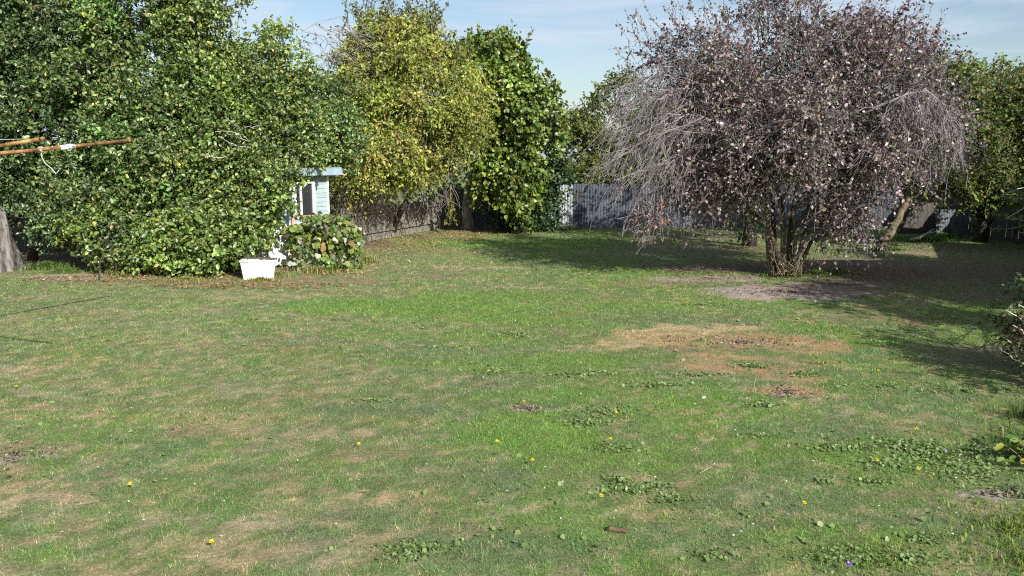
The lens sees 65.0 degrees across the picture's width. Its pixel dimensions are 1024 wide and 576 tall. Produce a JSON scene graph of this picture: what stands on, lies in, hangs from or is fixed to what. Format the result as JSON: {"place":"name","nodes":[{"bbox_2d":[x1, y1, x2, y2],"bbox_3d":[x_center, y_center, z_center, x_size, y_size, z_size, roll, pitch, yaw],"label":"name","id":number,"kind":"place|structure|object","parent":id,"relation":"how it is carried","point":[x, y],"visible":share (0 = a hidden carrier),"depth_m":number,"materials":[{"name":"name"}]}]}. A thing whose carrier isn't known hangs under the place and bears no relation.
{"place":"outdoors","nodes":[
{"label":"outdoors","id":0,"kind":"place"},
{"bbox_2d":[0,162,1023,575],"bbox_3d":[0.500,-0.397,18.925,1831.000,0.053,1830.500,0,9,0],"label":"ground","id":1,"kind":"structure","parent":0,"point":[320,540],"depth_m":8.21,"materials":[{"name":"green plant"}]},
{"bbox_2d":[0,206,26,271],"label":"old tree trunk","id":2,"kind":"object","parent":1,"relation":"on","point":[10,254],"visible":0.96,"depth_m":18.95,"materials":[{"name":"grey plant"}]},
{"bbox_2d":[0,137,131,173],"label":"rotary clothesline","id":3,"kind":"object","parent":1,"relation":"on","point":[63,147],"visible":1,"depth_m":10.00,"materials":[{"name":"metal"}]},
{"bbox_2d":[0,0,154,261],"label":"hedge tree","id":4,"kind":"object","parent":1,"relation":"on","point":[17,48],"visible":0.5,"depth_m":18.92,"materials":[{"name":"green plant"}]},
{"bbox_2d":[51,192,157,280],"bbox_3d":[-9.035,-1.260,18.719,3.105,1.954,2.392,6,11,31],"label":"shrub","id":5,"kind":"object","parent":1,"relation":"on","point":[108,258],"visible":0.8,"depth_m":18.30,"materials":[{"name":"green plant"}]},
{"bbox_2d":[0,190,225,251],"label":"timber fence","id":6,"kind":"object","parent":1,"relation":"on","point":[20,243],"visible":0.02,"depth_m":22.73,"materials":[{"name":"wood"}]},
{"bbox_2d":[0,0,248,272],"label":"hedge tree","id":7,"kind":"object","parent":1,"relation":"on","point":[114,96],"visible":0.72,"depth_m":18.50,"materials":[{"name":"green plant"}]},
{"bbox_2d":[130,194,282,277],"bbox_3d":[-6.944,-1.216,18.391,3.374,2.086,2.502,0,9,0],"label":"shrub","id":8,"kind":"object","parent":1,"relation":"on","point":[212,245],"visible":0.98,"depth_m":17.88,"materials":[{"name":"green plant"}]},
{"bbox_2d":[113,0,340,261],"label":"hedge tree","id":9,"kind":"object","parent":1,"relation":"on","point":[244,96],"visible":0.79,"depth_m":18.91,"materials":[{"name":"green plant"}]},
{"bbox_2d":[205,118,259,240],"bbox_3d":[-6.237,-2.143,18.568,0.828,3.534,1.289,5,10,28],"label":"dead branch","id":10,"kind":"object","parent":1,"relation":"on","point":[235,144],"visible":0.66,"depth_m":18.32,"materials":[{"name":"wood"}]},
{"bbox_2d":[239,258,275,279],"bbox_3d":[-5.620,-0.421,17.834,0.787,0.430,0.522,-2,9,-14],"label":"tub","id":11,"kind":"object","parent":1,"relation":"on","point":[252,268],"visible":0.81,"depth_m":17.62,"materials":[{"name":"white plastic"}]},
{"bbox_2d":[246,256,276,259],"bbox_3d":[-5.531,-0.653,17.767,0.661,0.088,0.160,-2,9,-14],"label":"timber offcut","id":12,"kind":"object","parent":11,"relation":"on","point":[262,258],"visible":1,"depth_m":17.71,"materials":[{"name":"white wood"}]},
{"bbox_2d":[229,167,341,265],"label":"shed","id":13,"kind":"structure","parent":1,"relation":"on","point":[314,198],"depth_m":20.24,"materials":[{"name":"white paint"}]},
{"bbox_2d":[293,181,317,216],"bbox_3d":[-5.179,-2.237,20.236,0.129,0.873,0.797,6,11,32],"label":"window","id":14,"kind":"structure","parent":13,"relation":"in","point":[308,204],"depth_m":20.30,"materials":[{"name":"white paint"}]},
{"bbox_2d":[289,192,295,269],"bbox_3d":[-5.304,-1.382,19.429,0.096,1.848,0.689,-3,10,-17],"label":"timber plank","id":15,"kind":"object","parent":1,"relation":"on","point":[292,223],"visible":0.36,"depth_m":19.36,"materials":[{"name":"wood"}]},
{"bbox_2d":[295,259,303,270],"bbox_3d":[-5.013,-0.534,19.005,0.180,0.284,0.150,-5,10,-28],"label":"concrete block","id":16,"kind":"object","parent":1,"relation":"on","point":[297,263],"depth_m":18.93,"materials":[{"name":"grey concrete"}]},
{"bbox_2d":[241,63,379,183],"bbox_3d":[-5.343,-3.365,21.347,3.623,5.337,4.197,0,9,0],"label":"hedge tree","id":17,"kind":"object","parent":1,"relation":"on","point":[345,130],"visible":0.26,"depth_m":21.37,"materials":[{"name":"green plant"}]},
{"bbox_2d":[306,255,316,266],"bbox_3d":[-4.715,-0.583,18.997,0.260,0.381,0.160,2,9,14],"label":"concrete block","id":18,"kind":"object","parent":1,"relation":"on","point":[312,259],"depth_m":18.91,"materials":[{"name":"grey concrete"}]},
{"bbox_2d":[280,211,367,272],"bbox_3d":[-4.489,-1.138,19.439,2.076,1.528,2.174,0,9,0],"label":"bush","id":19,"kind":"object","parent":1,"relation":"on","point":[329,240],"visible":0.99,"depth_m":18.91,"materials":[{"name":"green plant"}]},
{"bbox_2d":[328,168,394,215],"bbox_3d":[-6.820,-5.394,32.148,4.771,5.858,4.110,0,9,0],"label":"background tree","id":20,"kind":"object","parent":1,"relation":"on","point":[332,211],"visible":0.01,"depth_m":32.23,"materials":[{"name":"green plant"}]},
{"bbox_2d":[340,199,439,241],"bbox_3d":[-3.977,-2.355,27.516,0.178,1.156,6.401,4,10,21],"label":"paling fence","id":21,"kind":"object","parent":1,"relation":"on","point":[416,224],"visible":0.7,"depth_m":27.82,"materials":[{"name":"grey wood"}]},
{"bbox_2d":[292,0,503,235],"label":"yellow tree","id":22,"kind":"object","parent":1,"relation":"on","point":[403,50],"visible":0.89,"depth_m":24.84,"materials":[{"name":"green plant"}]},
{"bbox_2d":[409,132,480,217],"bbox_3d":[-2.664,-5.212,35.636,4.981,4.483,3.678,-1,9,-8],"label":"background tree","id":23,"kind":"object","parent":1,"relation":"on","point":[454,176],"visible":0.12,"depth_m":35.56,"materials":[{"name":"green plant"}]},
{"bbox_2d":[440,188,463,227],"bbox_3d":[-2.143,-3.056,30.726,1.194,1.525,0.178,1,9,5],"label":"timber fence","id":24,"kind":"object","parent":1,"relation":"on","point":[460,194],"visible":0.62,"depth_m":30.70,"materials":[{"name":"grey wood"}]},
{"bbox_2d":[459,171,474,229],"bbox_3d":[-1.695,-3.283,30.344,0.660,2.343,0.767,0,9,0],"label":"pale trunk","id":25,"kind":"object","parent":1,"relation":"on","point":[468,220],"visible":0.59,"depth_m":30.27,"materials":[{"name":"brown plant"}]},
{"bbox_2d":[29,230,932,289],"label":"fallen leaves","id":26,"kind":"object","parent":1,"relation":"on","point":[152,280],"visible":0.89,"depth_m":18.22,"materials":[{"name":"brown plant"}]},
{"bbox_2d":[473,193,495,227],"bbox_3d":[-1.062,-3.085,30.713,0.881,1.578,0.110,-1,9,-3],"label":"iron fence","id":27,"kind":"object","parent":1,"relation":"on","point":[479,222],"visible":0.28,"depth_m":30.74,"materials":[{"name":"grey metal"}]},
{"bbox_2d":[432,18,572,224],"bbox_3d":[-0.444,-5.739,28.830,5.233,7.640,4.767,0,9,0],"label":"green tree","id":28,"kind":"object","parent":1,"relation":"on","point":[530,116],"visible":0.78,"depth_m":27.56,"materials":[{"name":"green plant"}]},
{"bbox_2d":[0,237,1023,572],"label":"ground cover","id":29,"kind":"object","parent":1,"relation":"on","point":[934,449],"visible":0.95,"depth_m":6.94,"materials":[{"name":"green plant"}]},
{"bbox_2d":[0,260,1023,499],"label":"soil crumbs","id":30,"kind":"object","parent":1,"relation":"on","point":[789,392],"visible":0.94,"depth_m":11.61,"materials":[{"name":"brown soil"}]},
{"bbox_2d":[61,264,969,535],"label":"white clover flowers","id":31,"kind":"object","parent":1,"relation":"on","point":[545,466],"visible":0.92,"depth_m":6.58,"materials":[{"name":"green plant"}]},
{"bbox_2d":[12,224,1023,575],"bbox_3d":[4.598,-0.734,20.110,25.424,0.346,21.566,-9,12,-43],"label":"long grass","id":32,"kind":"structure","parent":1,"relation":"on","point":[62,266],"depth_m":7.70,"materials":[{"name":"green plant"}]},
{"bbox_2d":[505,206,541,234],"bbox_3d":[0.295,-2.472,28.095,1.178,1.448,1.509,-6,11,-35],"label":"sapling","id":33,"kind":"object","parent":1,"relation":"on","point":[519,218],"visible":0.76,"depth_m":27.94,"materials":[{"name":"green plant"}]},
{"bbox_2d":[477,135,579,233],"bbox_3d":[0.713,-3.898,29.213,3.715,3.893,2.800,-3,10,-21],"label":"ivy bush","id":34,"kind":"object","parent":1,"relation":"on","point":[549,220],"visible":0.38,"depth_m":28.93,"materials":[{"name":"green plant"}]},
{"bbox_2d":[536,187,558,225],"bbox_3d":[1.025,-3.120,30.784,1.510,1.625,0.111,0,9,0],"label":"iron fence","id":35,"kind":"object","parent":1,"relation":"on","point":[555,211],"visible":0.04,"depth_m":30.77,"materials":[{"name":"grey metal"}]},
{"bbox_2d":[559,184,572,227],"bbox_3d":[2.060,-3.114,30.634,0.520,1.660,0.107,0,9,0],"label":"iron fence","id":36,"kind":"object","parent":1,"relation":"on","point":[566,220],"visible":0.52,"depth_m":30.61,"materials":[{"name":"grey metal"}]},
{"bbox_2d":[606,525,627,533],"bbox_3d":[0.741,1.702,5.673,0.159,0.045,0.045,3,9,15],"label":"wood scrap","id":37,"kind":"object","parent":1,"relation":"on","point":[621,529],"visible":1,"depth_m":5.66,"materials":[{"name":"brown wood"}]},
{"bbox_2d":[552,65,695,191],"bbox_3d":[4.915,-5.668,32.162,8.058,6.442,3.931,-2,9,-10],"label":"olive tree","id":38,"kind":"object","parent":1,"relation":"on","point":[583,129],"visible":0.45,"depth_m":31.40,"materials":[{"name":"green plant"}]},
{"bbox_2d":[573,184,915,227],"bbox_3d":[8.870,-3.144,30.726,13.060,1.690,0.118,0,9,0],"label":"iron fence","id":39,"kind":"object","parent":1,"relation":"on","point":[586,203],"visible":0.28,"depth_m":30.71,"materials":[{"name":"grey metal"}]},
{"bbox_2d":[656,50,855,247],"bbox_3d":[7.492,-4.197,24.134,6.802,6.074,4.316,0,9,0],"label":"ivy covered tree","id":40,"kind":"object","parent":1,"relation":"on","point":[750,240],"visible":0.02,"depth_m":23.63,"materials":[{"name":"green plant"}]},
{"bbox_2d":[578,0,1001,281],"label":"purple plum tree","id":41,"kind":"object","parent":1,"relation":"on","point":[748,122],"visible":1,"depth_m":16.65,"materials":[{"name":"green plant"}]},
{"bbox_2d":[893,202,945,233],"bbox_3d":[14.381,-2.471,28.392,1.840,1.100,0.082,0,9,-3],"label":"board fence","id":42,"kind":"object","parent":1,"relation":"on","point":[926,222],"visible":0.64,"depth_m":28.39,"materials":[{"name":"grey wood"}]},
{"bbox_2d":[909,228,938,240],"bbox_3d":[12.928,-1.650,25.275,0.749,0.456,0.656,3,10,17],"label":"fallen branch","id":43,"kind":"object","parent":1,"relation":"on","point":[921,236],"visible":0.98,"depth_m":25.40,"materials":[{"name":"grey wood"}]},
{"bbox_2d":[873,45,1018,252],"bbox_3d":[12.514,-4.040,23.380,3.942,6.079,3.875,4,10,23],"label":"leaning tree","id":44,"kind":"object","parent":1,"relation":"on","point":[884,241],"visible":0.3,"depth_m":22.58,"materials":[{"name":"green plant"}]},
{"bbox_2d":[934,209,968,236],"bbox_3d":[14.889,-2.193,27.223,1.100,0.920,0.328,0,9,0],"label":"iron sheet","id":45,"kind":"object","parent":1,"relation":"on","point":[951,222],"visible":0.78,"depth_m":27.21,"materials":[{"name":"grey metal"}]},
{"bbox_2d":[912,48,1023,241],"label":"fruit tree","id":46,"kind":"object","parent":1,"relation":"on","point":[1010,109],"visible":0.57,"depth_m":22.75,"materials":[{"name":"green plant"}]},
{"bbox_2d":[917,188,1023,243],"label":"timber fence","id":47,"kind":"object","parent":1,"relation":"on","point":[1005,233],"visible":0.1,"depth_m":26.01,"materials":[{"name":"grey wood"}]},
{"bbox_2d":[977,272,1023,372],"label":"edge shrub","id":48,"kind":"object","parent":1,"relation":"on","point":[1015,323],"visible":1,"depth_m":9.94,"materials":[{"name":"green plant"}]},
{"bbox_2d":[988,143,1023,235],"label":"fruit tree","id":49,"kind":"object","parent":1,"relation":"on","point":[1012,217],"visible":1,"depth_m":17.71,"materials":[{"name":"green plant"}]},
{"bbox_2d":[994,425,1023,463],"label":"dock plant","id":50,"kind":"object","parent":1,"relation":"on","point":[1014,437],"visible":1,"depth_m":6.89,"materials":[{"name":"green plant"}]},
{"bbox_2d":[6,0,1023,161],"label":"sky","id":51,"kind":"structure","parent":0,"point":[573,39],"materials":[{"name":"blue"}]}
]}

